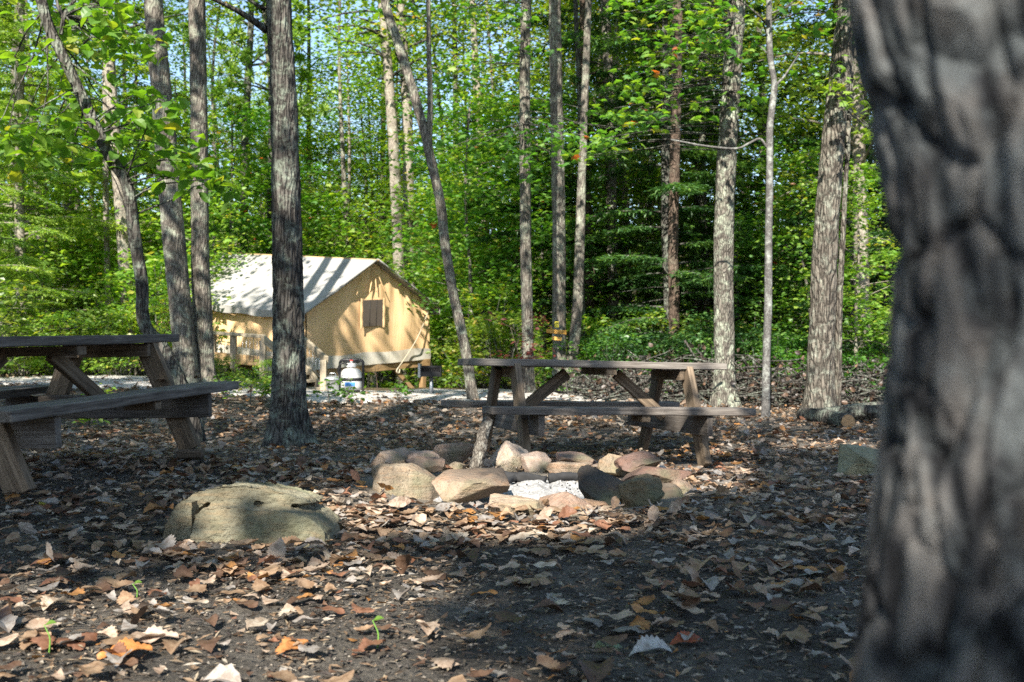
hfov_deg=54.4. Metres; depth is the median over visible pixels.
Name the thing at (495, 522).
fallen leaf
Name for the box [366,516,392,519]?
fallen leaf
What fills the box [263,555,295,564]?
fallen leaf
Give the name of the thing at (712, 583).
fallen leaf
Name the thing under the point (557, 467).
fire ring stone
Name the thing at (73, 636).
fallen leaf
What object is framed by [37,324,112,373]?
shrub
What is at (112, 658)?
fallen leaf
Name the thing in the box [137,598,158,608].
fallen leaf
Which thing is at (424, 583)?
fallen leaf
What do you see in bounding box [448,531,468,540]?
fallen leaf
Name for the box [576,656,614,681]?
fallen leaf
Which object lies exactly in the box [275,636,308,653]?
fallen leaf
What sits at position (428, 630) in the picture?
fallen leaf
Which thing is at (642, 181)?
understory tree
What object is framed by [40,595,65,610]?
fallen leaf
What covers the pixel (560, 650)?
fallen leaf
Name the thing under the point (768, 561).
fallen leaf
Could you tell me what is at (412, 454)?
fire ring stone
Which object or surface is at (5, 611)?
fallen leaf
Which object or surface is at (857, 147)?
broadleaf tree
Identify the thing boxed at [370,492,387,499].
fallen leaf
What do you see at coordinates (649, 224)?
slender tree
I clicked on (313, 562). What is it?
fallen leaf
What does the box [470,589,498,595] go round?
fallen leaf
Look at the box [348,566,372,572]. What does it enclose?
fallen leaf
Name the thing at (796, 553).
fallen leaf
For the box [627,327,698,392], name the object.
shrub
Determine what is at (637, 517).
fallen leaf
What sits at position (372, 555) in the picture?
fallen leaf
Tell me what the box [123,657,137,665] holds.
fallen leaf
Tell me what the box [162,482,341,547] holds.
boulder
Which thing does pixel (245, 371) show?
shrub
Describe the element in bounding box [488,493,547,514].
fire ring stone
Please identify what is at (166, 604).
fallen leaf
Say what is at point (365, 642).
fallen leaf
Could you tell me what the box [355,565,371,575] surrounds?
fallen leaf
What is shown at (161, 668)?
leaf crumbs
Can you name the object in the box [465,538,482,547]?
fallen leaf
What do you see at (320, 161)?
broadleaf tree
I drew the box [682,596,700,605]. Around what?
fallen leaf
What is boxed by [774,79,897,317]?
hemlock tree
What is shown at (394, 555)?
fallen leaf
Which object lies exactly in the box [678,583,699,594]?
fallen leaf
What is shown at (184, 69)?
broadleaf tree
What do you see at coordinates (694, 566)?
fallen leaf
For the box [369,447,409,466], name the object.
fire ring stone
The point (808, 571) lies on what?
fallen leaf
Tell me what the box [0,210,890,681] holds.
ground
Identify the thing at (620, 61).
slender tree
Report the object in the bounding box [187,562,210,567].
fallen leaf
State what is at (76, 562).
fallen leaf
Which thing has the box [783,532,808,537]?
fallen leaf
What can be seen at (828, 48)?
slender tree
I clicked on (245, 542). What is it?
fallen leaf
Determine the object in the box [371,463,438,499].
fire ring stone
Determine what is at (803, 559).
fallen leaf
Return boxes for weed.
[71,419,109,426]
[80,383,116,394]
[208,373,245,408]
[223,363,271,404]
[249,379,270,397]
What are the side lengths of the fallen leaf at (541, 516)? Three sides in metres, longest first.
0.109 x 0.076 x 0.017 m
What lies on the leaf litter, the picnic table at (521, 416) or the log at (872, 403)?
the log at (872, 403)
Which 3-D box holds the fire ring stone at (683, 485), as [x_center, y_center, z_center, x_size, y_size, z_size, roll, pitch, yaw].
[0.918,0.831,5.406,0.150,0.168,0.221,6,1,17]
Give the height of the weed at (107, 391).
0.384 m
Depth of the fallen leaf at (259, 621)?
2.75 m
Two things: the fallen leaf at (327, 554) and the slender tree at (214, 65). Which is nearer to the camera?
the fallen leaf at (327, 554)
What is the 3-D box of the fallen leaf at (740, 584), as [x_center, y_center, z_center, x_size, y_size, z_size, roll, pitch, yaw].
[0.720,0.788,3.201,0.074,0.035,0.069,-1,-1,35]
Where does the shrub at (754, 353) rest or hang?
on the ground
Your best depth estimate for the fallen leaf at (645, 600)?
3.03 m
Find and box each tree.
[0,0,76,375]
[0,0,154,335]
[0,0,154,375]
[0,0,177,332]
[0,0,232,374]
[0,5,79,367]
[0,6,88,336]
[0,126,155,374]
[1,2,119,227]
[2,87,60,284]
[3,0,155,366]
[7,2,74,373]
[13,96,248,368]
[25,1,126,364]
[25,94,111,324]
[36,0,188,374]
[57,5,68,325]
[60,0,189,367]
[77,0,184,367]
[81,94,159,307]
[87,71,220,360]
[90,0,260,279]
[102,169,265,320]
[113,77,339,375]
[131,74,255,243]
[133,0,316,251]
[142,24,262,251]
[144,0,201,382]
[144,0,311,375]
[186,105,362,377]
[187,0,350,249]
[188,0,217,381]
[188,86,267,251]
[207,0,330,253]
[212,0,318,448]
[212,154,387,258]
[215,106,320,251]
[220,96,339,247]
[223,58,363,249]
[230,58,366,256]
[236,0,373,253]
[240,183,392,265]
[252,88,362,250]
[254,0,411,257]
[264,31,427,256]
[293,0,446,385]
[293,0,478,387]
[298,134,391,257]
[303,133,401,387]
[304,83,429,267]
[311,155,387,260]
[312,5,460,385]
[315,77,426,383]
[322,0,543,387]
[327,0,458,359]
[327,122,426,387]
[333,100,459,353]
[339,157,429,383]
[342,0,601,356]
[345,167,535,384]
[349,0,496,341]
[351,74,588,342]
[353,0,516,381]
[356,0,479,399]
[358,122,573,386]
[372,179,537,386]
[401,0,516,297]
[401,63,634,380]
[404,0,549,387]
[419,129,532,358]
[432,0,647,392]
[432,116,659,382]
[433,0,660,378]
[435,0,575,387]
[465,130,541,357]
[467,0,712,374]
[468,0,723,375]
[492,0,640,350]
[496,0,595,336]
[498,0,742,357]
[513,150,685,352]
[518,0,669,334]
[520,0,643,350]
[534,2,784,355]
[537,0,593,359]
[537,0,835,329]
[540,0,809,379]
[541,0,741,352]
[545,62,687,348]
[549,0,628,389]
[556,0,807,406]
[568,0,823,269]
[569,0,655,360]
[574,0,723,342]
[596,16,751,328]
[598,1,751,334]
[616,0,809,325]
[618,0,840,370]
[618,4,723,336]
[620,0,802,351]
[620,0,815,314]
[636,0,879,374]
[658,0,889,374]
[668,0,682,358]
[680,9,822,322]
[680,96,883,386]
[681,0,808,358]
[685,188,812,365]
[688,138,884,344]
[737,0,899,375]
[737,15,879,348]
[744,48,829,270]
[756,44,879,324]
[761,161,899,377]
[763,0,899,359]
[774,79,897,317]
[781,0,870,408]
[795,1,878,362]
[814,0,853,353]
[845,0,1023,681]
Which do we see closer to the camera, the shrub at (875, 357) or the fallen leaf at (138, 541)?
the fallen leaf at (138, 541)
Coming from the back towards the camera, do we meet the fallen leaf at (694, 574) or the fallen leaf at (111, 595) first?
the fallen leaf at (694, 574)
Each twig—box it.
[761,573,831,582]
[817,612,855,630]
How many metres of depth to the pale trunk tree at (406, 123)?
24.60 m
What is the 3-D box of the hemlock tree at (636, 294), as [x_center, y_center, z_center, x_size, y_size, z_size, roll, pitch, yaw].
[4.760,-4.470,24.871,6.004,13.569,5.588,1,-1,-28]
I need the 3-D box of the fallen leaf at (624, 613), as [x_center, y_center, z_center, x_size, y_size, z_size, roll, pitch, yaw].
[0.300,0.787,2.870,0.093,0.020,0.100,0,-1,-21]
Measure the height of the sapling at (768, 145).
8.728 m
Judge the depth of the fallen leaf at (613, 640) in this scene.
2.65 m
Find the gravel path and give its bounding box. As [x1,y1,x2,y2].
[0,375,706,406]
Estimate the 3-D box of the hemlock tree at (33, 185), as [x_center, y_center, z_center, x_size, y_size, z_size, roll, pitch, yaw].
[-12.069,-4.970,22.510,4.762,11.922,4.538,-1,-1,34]
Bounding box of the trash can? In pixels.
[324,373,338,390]
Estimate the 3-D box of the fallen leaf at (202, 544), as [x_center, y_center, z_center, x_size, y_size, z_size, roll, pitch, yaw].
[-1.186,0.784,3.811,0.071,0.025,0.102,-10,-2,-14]
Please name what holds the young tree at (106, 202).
on the ground
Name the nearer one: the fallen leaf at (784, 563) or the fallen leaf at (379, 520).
the fallen leaf at (784, 563)
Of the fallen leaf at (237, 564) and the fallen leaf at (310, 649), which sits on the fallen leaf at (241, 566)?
the fallen leaf at (237, 564)
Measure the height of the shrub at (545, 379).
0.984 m
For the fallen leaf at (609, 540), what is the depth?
3.88 m
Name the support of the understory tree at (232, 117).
on the ground
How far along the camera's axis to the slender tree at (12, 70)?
20.98 m
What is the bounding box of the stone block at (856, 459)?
[837,444,876,475]
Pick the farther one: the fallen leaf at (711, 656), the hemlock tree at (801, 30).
the hemlock tree at (801, 30)
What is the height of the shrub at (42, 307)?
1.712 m
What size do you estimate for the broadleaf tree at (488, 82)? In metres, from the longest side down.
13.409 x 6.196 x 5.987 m
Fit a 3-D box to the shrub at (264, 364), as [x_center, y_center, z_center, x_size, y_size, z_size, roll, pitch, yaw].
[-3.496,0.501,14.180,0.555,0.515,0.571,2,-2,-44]
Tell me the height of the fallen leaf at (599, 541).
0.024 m
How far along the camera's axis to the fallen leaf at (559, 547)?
3.78 m
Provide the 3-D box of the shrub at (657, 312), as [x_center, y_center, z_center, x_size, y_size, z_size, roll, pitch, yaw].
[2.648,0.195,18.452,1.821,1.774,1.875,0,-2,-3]
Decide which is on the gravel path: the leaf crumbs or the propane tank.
the propane tank
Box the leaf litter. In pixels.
[0,374,877,681]
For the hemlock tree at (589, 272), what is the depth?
19.78 m
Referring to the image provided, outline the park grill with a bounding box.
[418,364,441,392]
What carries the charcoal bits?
on the ash bed
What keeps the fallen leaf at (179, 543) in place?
on the fallen leaf
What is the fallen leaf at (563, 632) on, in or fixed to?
on the ground
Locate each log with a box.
[469,416,492,468]
[504,470,546,482]
[507,475,516,483]
[547,472,577,482]
[797,408,854,427]
[818,404,879,419]
[831,402,879,406]
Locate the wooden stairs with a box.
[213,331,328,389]
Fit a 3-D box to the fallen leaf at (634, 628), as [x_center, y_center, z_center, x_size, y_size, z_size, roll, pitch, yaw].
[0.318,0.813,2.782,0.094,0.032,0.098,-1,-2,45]
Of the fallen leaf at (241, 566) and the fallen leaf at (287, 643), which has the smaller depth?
the fallen leaf at (287, 643)
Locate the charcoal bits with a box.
[438,480,577,502]
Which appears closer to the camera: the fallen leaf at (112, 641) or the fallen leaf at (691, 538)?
the fallen leaf at (112, 641)
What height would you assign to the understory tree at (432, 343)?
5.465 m
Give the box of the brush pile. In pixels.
[548,340,884,410]
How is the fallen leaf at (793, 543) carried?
on the ground
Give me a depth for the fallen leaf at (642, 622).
2.82 m
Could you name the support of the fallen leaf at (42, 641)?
on the leaf crumbs
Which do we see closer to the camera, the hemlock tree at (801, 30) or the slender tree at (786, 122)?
the hemlock tree at (801, 30)
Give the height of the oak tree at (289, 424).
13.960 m
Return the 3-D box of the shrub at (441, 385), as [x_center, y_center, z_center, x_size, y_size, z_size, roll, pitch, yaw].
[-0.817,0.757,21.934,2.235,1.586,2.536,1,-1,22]
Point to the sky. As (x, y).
(333, 19)
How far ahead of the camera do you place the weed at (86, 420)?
10.14 m
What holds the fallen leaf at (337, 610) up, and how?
on the ground
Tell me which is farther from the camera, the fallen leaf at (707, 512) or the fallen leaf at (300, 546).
the fallen leaf at (707, 512)
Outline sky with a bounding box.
[0,0,878,232]
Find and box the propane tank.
[337,358,364,392]
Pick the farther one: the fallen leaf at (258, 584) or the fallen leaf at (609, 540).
the fallen leaf at (609, 540)
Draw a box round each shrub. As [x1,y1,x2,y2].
[0,272,69,373]
[0,290,96,375]
[0,309,52,376]
[15,331,53,375]
[21,310,96,375]
[32,308,139,375]
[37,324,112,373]
[60,267,167,374]
[82,330,143,375]
[87,248,234,348]
[103,293,171,375]
[214,354,249,385]
[228,368,255,385]
[233,368,261,379]
[247,358,271,388]
[336,370,395,387]
[397,308,494,387]
[412,349,485,387]
[417,343,520,387]
[417,352,452,385]
[425,318,521,388]
[440,280,546,387]
[447,307,552,389]
[517,341,566,387]
[534,312,617,379]
[538,329,653,383]
[542,358,595,390]
[546,314,658,379]
[583,330,649,384]
[614,305,695,378]
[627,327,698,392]
[639,313,761,372]
[661,303,791,381]
[671,330,746,387]
[704,335,804,377]
[711,324,795,399]
[711,327,808,386]
[712,363,758,400]
[737,290,808,386]
[749,346,848,392]
[789,317,888,379]
[793,332,876,390]
[842,310,889,397]
[842,345,887,401]
[843,342,888,389]
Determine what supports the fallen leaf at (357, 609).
on the leaf litter
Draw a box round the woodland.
[0,134,890,386]
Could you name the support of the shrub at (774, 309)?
on the ground
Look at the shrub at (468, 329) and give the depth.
17.45 m
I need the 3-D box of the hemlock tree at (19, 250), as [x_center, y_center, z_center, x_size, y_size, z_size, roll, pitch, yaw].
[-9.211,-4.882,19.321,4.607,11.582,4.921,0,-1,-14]
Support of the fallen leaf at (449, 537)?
on the ground
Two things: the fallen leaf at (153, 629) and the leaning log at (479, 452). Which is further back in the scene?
the leaning log at (479, 452)
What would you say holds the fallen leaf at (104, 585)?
on the ground
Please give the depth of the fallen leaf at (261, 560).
3.53 m
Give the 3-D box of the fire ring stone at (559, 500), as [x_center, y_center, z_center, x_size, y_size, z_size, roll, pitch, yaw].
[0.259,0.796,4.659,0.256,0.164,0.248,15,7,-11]
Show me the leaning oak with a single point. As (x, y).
(105, 28)
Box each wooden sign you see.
[546,329,566,334]
[552,333,561,340]
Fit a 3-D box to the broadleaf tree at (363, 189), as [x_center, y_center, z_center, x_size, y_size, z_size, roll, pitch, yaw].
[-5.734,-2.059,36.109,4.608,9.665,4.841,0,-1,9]
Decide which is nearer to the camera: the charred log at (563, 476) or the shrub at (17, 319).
the charred log at (563, 476)
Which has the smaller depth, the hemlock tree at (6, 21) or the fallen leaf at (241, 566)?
the fallen leaf at (241, 566)
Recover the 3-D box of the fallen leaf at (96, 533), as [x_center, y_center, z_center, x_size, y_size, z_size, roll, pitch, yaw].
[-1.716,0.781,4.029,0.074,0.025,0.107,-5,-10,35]
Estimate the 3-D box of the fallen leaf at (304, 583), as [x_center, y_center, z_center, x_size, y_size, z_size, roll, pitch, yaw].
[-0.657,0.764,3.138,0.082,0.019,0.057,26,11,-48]
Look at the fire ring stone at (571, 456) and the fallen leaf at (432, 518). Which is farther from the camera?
the fire ring stone at (571, 456)
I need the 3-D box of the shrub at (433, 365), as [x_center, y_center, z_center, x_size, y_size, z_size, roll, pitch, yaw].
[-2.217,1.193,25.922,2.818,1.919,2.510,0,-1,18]
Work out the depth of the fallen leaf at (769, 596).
3.05 m
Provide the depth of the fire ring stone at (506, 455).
6.44 m
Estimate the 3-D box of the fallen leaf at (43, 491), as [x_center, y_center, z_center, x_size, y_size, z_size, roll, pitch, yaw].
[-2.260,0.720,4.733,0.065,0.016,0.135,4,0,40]
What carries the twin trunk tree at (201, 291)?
on the ground
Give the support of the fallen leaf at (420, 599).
on the ground
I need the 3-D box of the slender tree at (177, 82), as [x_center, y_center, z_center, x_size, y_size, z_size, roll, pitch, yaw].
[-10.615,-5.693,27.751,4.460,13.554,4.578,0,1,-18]
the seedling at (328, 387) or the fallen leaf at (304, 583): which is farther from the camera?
the seedling at (328, 387)
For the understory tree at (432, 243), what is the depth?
21.87 m
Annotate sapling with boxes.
[482,311,558,358]
[663,0,847,419]
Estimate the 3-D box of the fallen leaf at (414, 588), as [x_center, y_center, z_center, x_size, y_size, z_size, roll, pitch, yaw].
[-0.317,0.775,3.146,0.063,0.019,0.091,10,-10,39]
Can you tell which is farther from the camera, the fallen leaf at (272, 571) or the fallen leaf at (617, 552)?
the fallen leaf at (617, 552)
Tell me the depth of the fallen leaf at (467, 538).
3.98 m
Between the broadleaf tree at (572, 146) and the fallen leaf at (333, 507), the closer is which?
the fallen leaf at (333, 507)
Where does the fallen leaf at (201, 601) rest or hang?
on the ground
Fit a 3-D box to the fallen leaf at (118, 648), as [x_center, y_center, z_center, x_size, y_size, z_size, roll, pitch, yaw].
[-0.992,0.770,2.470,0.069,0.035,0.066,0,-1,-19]
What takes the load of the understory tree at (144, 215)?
on the ground
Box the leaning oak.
[0,0,252,442]
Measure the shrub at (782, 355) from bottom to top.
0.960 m
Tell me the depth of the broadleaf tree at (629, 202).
26.98 m
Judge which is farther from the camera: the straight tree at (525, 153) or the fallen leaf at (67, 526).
the straight tree at (525, 153)
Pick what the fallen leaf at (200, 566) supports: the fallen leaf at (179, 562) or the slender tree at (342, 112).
the fallen leaf at (179, 562)
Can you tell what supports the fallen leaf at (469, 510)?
on the leaf litter
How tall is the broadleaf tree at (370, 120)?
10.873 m
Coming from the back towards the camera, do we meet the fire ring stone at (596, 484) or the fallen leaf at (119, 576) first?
the fire ring stone at (596, 484)
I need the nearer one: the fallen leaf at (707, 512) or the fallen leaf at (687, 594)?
the fallen leaf at (687, 594)
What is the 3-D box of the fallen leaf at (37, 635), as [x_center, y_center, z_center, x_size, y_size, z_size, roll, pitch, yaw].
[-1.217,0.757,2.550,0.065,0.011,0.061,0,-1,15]
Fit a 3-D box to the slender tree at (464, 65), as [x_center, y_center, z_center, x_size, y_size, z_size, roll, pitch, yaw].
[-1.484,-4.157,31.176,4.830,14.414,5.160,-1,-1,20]
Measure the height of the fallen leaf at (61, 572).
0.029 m
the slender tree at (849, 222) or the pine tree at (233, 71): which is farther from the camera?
the pine tree at (233, 71)
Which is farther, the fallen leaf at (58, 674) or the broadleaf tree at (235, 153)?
the broadleaf tree at (235, 153)
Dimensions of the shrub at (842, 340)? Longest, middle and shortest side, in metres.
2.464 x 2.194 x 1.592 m
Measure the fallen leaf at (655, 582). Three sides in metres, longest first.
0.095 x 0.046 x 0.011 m
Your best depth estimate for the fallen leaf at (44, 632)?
2.60 m
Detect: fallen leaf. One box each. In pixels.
[0,597,11,618]
[0,660,21,669]
[15,615,41,624]
[19,630,37,640]
[19,640,35,649]
[22,490,49,494]
[26,617,53,630]
[26,632,43,640]
[27,581,59,590]
[29,634,54,651]
[30,552,44,558]
[30,557,58,564]
[32,393,46,396]
[32,564,59,571]
[35,592,58,599]
[37,630,50,634]
[40,577,72,585]
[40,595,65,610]
[43,551,64,558]
[43,668,65,680]
[46,542,53,560]
[48,525,71,530]
[50,509,74,515]
[53,550,71,553]
[54,566,73,576]
[54,638,84,649]
[56,539,85,544]
[59,633,81,643]
[61,587,84,594]
[69,632,96,640]
[72,664,103,676]
[73,560,96,571]
[76,582,111,590]
[77,530,99,535]
[79,661,119,670]
[80,585,101,588]
[90,587,114,592]
[94,576,117,591]
[94,625,117,637]
[96,590,116,600]
[97,637,151,658]
[99,641,126,657]
[102,634,135,644]
[104,648,132,668]
[105,603,138,612]
[107,524,127,528]
[107,579,132,586]
[115,571,136,580]
[116,557,141,562]
[117,590,135,604]
[121,619,141,629]
[122,603,139,613]
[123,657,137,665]
[130,604,149,624]
[131,631,164,638]
[132,538,145,543]
[132,542,147,548]
[133,625,178,642]
[136,637,150,643]
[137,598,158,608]
[139,563,156,568]
[141,544,163,553]
[147,589,166,596]
[148,589,169,597]
[152,606,175,614]
[153,534,175,548]
[153,602,172,607]
[154,550,182,556]
[162,545,180,553]
[162,636,184,653]
[163,565,180,569]
[171,542,191,552]
[173,560,195,565]
[173,565,193,577]
[176,541,197,546]
[176,584,205,592]
[176,598,208,602]
[180,541,197,551]
[186,562,206,565]
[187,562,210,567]
[193,575,215,583]
[195,541,211,549]
[195,636,220,652]
[202,614,218,625]
[211,589,245,595]
[215,555,240,561]
[215,585,234,589]
[216,551,238,560]
[220,560,250,565]
[224,558,246,569]
[229,538,257,544]
[235,600,257,607]
[245,617,273,629]
[248,572,268,579]
[252,564,286,572]
[252,578,270,590]
[256,555,279,564]
[258,567,279,578]
[262,595,283,604]
[262,669,296,681]
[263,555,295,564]
[267,537,286,556]
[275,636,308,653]
[278,603,295,615]
[281,569,299,578]
[282,535,304,544]
[285,548,294,552]
[286,543,307,549]
[287,555,306,562]
[287,595,309,603]
[289,606,303,613]
[290,560,306,565]
[290,615,323,622]
[294,577,314,588]
[298,536,325,545]
[298,644,331,652]
[299,562,330,570]
[308,556,322,566]
[311,594,325,599]
[314,606,344,613]
[322,550,340,562]
[329,506,342,510]
[336,560,361,565]
[339,548,357,559]
[341,531,358,540]
[341,548,363,556]
[347,556,364,560]
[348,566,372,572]
[351,603,374,612]
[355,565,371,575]
[358,637,385,649]
[362,552,381,560]
[365,510,390,515]
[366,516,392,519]
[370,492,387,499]
[374,518,390,527]
[387,552,400,558]
[391,586,410,599]
[392,543,404,549]
[394,554,410,573]
[401,582,420,590]
[405,578,435,586]
[407,597,431,600]
[410,556,431,560]
[413,534,433,542]
[415,573,443,581]
[415,620,440,632]
[418,622,437,635]
[419,569,445,579]
[421,542,437,546]
[422,544,446,550]
[429,515,452,521]
[430,657,455,668]
[446,534,464,542]
[446,567,466,576]
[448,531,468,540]
[450,508,475,513]
[454,547,479,563]
[454,623,490,638]
[461,524,486,530]
[463,537,481,543]
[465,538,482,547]
[467,515,477,521]
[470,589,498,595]
[488,511,505,519]
[489,667,506,676]
[492,520,503,524]
[494,610,524,622]
[496,534,508,540]
[498,560,528,569]
[509,532,539,540]
[513,577,552,584]
[518,548,531,551]
[526,547,551,555]
[527,561,556,567]
[531,521,560,524]
[532,598,562,611]
[534,571,551,577]
[536,514,551,521]
[536,655,566,670]
[542,506,561,511]
[544,646,567,654]
[546,592,562,599]
[548,599,575,608]
[550,544,573,548]
[551,660,568,671]
[556,629,576,637]
[557,622,569,628]
[558,525,577,531]
[560,539,582,543]
[560,651,578,657]
[570,632,586,636]
[573,511,590,514]
[574,538,594,543]
[574,615,603,621]
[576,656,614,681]
[581,617,602,626]
[587,549,606,553]
[588,537,606,542]
[590,647,613,652]
[590,658,621,667]
[591,634,627,644]
[594,609,634,619]
[594,641,622,650]
[601,579,625,584]
[602,510,622,516]
[603,531,625,541]
[604,536,622,545]
[604,625,649,635]
[608,548,626,556]
[625,513,646,519]
[628,602,664,613]
[629,616,649,629]
[629,634,673,655]
[633,594,654,605]
[645,576,662,585]
[655,534,672,539]
[656,506,668,510]
[666,595,682,605]
[669,620,683,626]
[669,630,702,644]
[674,589,702,599]
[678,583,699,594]
[679,601,704,613]
[680,563,699,573]
[681,579,701,586]
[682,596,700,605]
[684,563,704,585]
[687,535,706,543]
[689,557,709,570]
[691,526,716,534]
[696,652,718,660]
[699,549,720,552]
[699,576,719,590]
[705,509,726,519]
[715,555,734,562]
[716,527,732,536]
[717,548,734,558]
[722,587,751,595]
[725,580,744,593]
[731,560,749,571]
[738,601,763,608]
[746,582,767,595]
[764,556,787,574]
[765,582,788,589]
[766,560,792,573]
[766,593,782,599]
[768,557,792,566]
[770,580,789,584]
[772,502,792,505]
[772,596,797,611]
[773,524,796,532]
[779,625,811,643]
[780,541,803,545]
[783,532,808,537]
[785,578,804,585]
[788,565,817,570]
[789,552,804,556]
[792,558,810,565]
[800,582,822,589]
[801,557,817,563]
[802,568,827,573]
[810,649,830,656]
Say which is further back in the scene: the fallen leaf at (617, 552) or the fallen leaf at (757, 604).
the fallen leaf at (617, 552)
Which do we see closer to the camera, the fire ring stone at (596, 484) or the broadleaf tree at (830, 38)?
the fire ring stone at (596, 484)
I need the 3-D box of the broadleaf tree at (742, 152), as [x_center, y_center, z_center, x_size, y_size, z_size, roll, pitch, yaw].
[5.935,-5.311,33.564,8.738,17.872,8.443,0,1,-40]
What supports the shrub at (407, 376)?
on the ground
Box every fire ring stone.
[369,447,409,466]
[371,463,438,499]
[405,456,444,471]
[407,450,439,458]
[431,467,509,503]
[433,442,473,464]
[449,462,465,468]
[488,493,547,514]
[489,440,527,471]
[520,451,551,472]
[539,491,592,512]
[546,461,586,472]
[556,451,595,464]
[577,465,622,505]
[583,498,608,512]
[597,453,629,476]
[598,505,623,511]
[614,451,660,471]
[618,473,664,506]
[621,466,691,482]
[661,482,684,498]
[671,478,692,493]
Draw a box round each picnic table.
[0,334,238,496]
[441,358,755,467]
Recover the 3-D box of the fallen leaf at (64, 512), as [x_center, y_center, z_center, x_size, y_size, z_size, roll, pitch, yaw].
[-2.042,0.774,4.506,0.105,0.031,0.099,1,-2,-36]
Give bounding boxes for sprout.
[44,620,55,655]
[132,580,141,596]
[372,616,383,647]
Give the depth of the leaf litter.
5.22 m
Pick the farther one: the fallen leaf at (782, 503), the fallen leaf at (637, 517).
the fallen leaf at (782, 503)
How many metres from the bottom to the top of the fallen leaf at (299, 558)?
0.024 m
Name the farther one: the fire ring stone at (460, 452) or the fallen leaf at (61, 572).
the fire ring stone at (460, 452)
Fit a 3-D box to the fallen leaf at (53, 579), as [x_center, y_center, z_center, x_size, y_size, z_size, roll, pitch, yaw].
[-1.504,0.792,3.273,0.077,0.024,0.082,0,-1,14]
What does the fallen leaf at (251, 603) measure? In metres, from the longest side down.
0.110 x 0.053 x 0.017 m
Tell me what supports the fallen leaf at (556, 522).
on the leaf litter
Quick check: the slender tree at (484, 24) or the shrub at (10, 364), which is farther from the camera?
the slender tree at (484, 24)
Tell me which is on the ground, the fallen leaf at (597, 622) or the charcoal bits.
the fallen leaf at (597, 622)
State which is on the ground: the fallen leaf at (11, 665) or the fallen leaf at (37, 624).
the fallen leaf at (11, 665)
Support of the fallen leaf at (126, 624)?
on the ground
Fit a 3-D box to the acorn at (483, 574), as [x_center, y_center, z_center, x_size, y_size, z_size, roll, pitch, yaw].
[-0.101,0.827,3.509,0.025,0.026,0.028,0,-1,9]
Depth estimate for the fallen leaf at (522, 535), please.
3.96 m
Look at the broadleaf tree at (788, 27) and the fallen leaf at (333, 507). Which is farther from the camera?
the broadleaf tree at (788, 27)
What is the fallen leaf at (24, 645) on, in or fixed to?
on the ground
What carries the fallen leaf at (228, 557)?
on the leaf litter
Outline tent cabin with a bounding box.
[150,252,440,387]
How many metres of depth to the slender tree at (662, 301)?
26.69 m
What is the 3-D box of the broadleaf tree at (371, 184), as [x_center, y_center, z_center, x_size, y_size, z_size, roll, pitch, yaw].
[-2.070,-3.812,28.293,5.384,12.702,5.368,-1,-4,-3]
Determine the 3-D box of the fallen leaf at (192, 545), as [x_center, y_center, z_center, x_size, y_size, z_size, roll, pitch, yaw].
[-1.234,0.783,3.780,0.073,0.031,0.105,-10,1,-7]
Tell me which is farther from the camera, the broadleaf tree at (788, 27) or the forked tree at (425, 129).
the broadleaf tree at (788, 27)
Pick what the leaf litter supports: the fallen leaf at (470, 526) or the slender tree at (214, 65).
the fallen leaf at (470, 526)
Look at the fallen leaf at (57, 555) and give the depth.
3.60 m
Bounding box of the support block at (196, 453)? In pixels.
[176,448,204,458]
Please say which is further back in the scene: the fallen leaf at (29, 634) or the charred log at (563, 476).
the charred log at (563, 476)
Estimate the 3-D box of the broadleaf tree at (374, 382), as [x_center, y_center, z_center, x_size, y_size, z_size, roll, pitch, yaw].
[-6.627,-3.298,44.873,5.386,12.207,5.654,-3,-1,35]
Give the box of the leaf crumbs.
[0,434,875,681]
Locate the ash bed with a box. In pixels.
[433,480,620,508]
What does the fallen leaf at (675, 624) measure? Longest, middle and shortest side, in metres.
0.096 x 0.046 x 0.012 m
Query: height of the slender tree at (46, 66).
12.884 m
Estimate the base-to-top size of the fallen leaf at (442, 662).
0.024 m
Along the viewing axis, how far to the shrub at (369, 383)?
24.14 m
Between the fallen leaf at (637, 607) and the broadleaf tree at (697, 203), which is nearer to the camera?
the fallen leaf at (637, 607)
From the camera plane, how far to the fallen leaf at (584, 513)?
4.42 m
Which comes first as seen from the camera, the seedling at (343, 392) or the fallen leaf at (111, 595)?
the fallen leaf at (111, 595)
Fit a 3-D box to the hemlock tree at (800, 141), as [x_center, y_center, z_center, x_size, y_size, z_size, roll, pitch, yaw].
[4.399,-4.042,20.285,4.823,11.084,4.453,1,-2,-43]
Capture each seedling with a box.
[307,377,351,405]
[332,384,370,403]
[389,380,413,397]
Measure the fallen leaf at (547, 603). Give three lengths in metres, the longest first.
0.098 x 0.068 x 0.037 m
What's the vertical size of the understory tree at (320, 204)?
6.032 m
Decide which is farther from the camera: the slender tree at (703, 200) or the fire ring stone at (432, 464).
the slender tree at (703, 200)
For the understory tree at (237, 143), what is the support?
on the ground
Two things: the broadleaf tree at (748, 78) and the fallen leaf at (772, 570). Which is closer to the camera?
the fallen leaf at (772, 570)
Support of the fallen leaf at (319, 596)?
on the ground
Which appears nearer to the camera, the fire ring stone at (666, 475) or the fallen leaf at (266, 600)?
the fallen leaf at (266, 600)
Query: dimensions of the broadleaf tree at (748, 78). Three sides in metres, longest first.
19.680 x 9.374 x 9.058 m
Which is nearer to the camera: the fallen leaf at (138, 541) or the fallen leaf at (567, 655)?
the fallen leaf at (567, 655)
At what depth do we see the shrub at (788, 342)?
16.50 m
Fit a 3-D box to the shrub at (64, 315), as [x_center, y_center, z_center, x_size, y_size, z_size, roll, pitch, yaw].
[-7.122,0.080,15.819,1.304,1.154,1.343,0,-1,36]
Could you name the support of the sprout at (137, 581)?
on the ground
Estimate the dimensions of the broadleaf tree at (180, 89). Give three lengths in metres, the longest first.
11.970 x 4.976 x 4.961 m

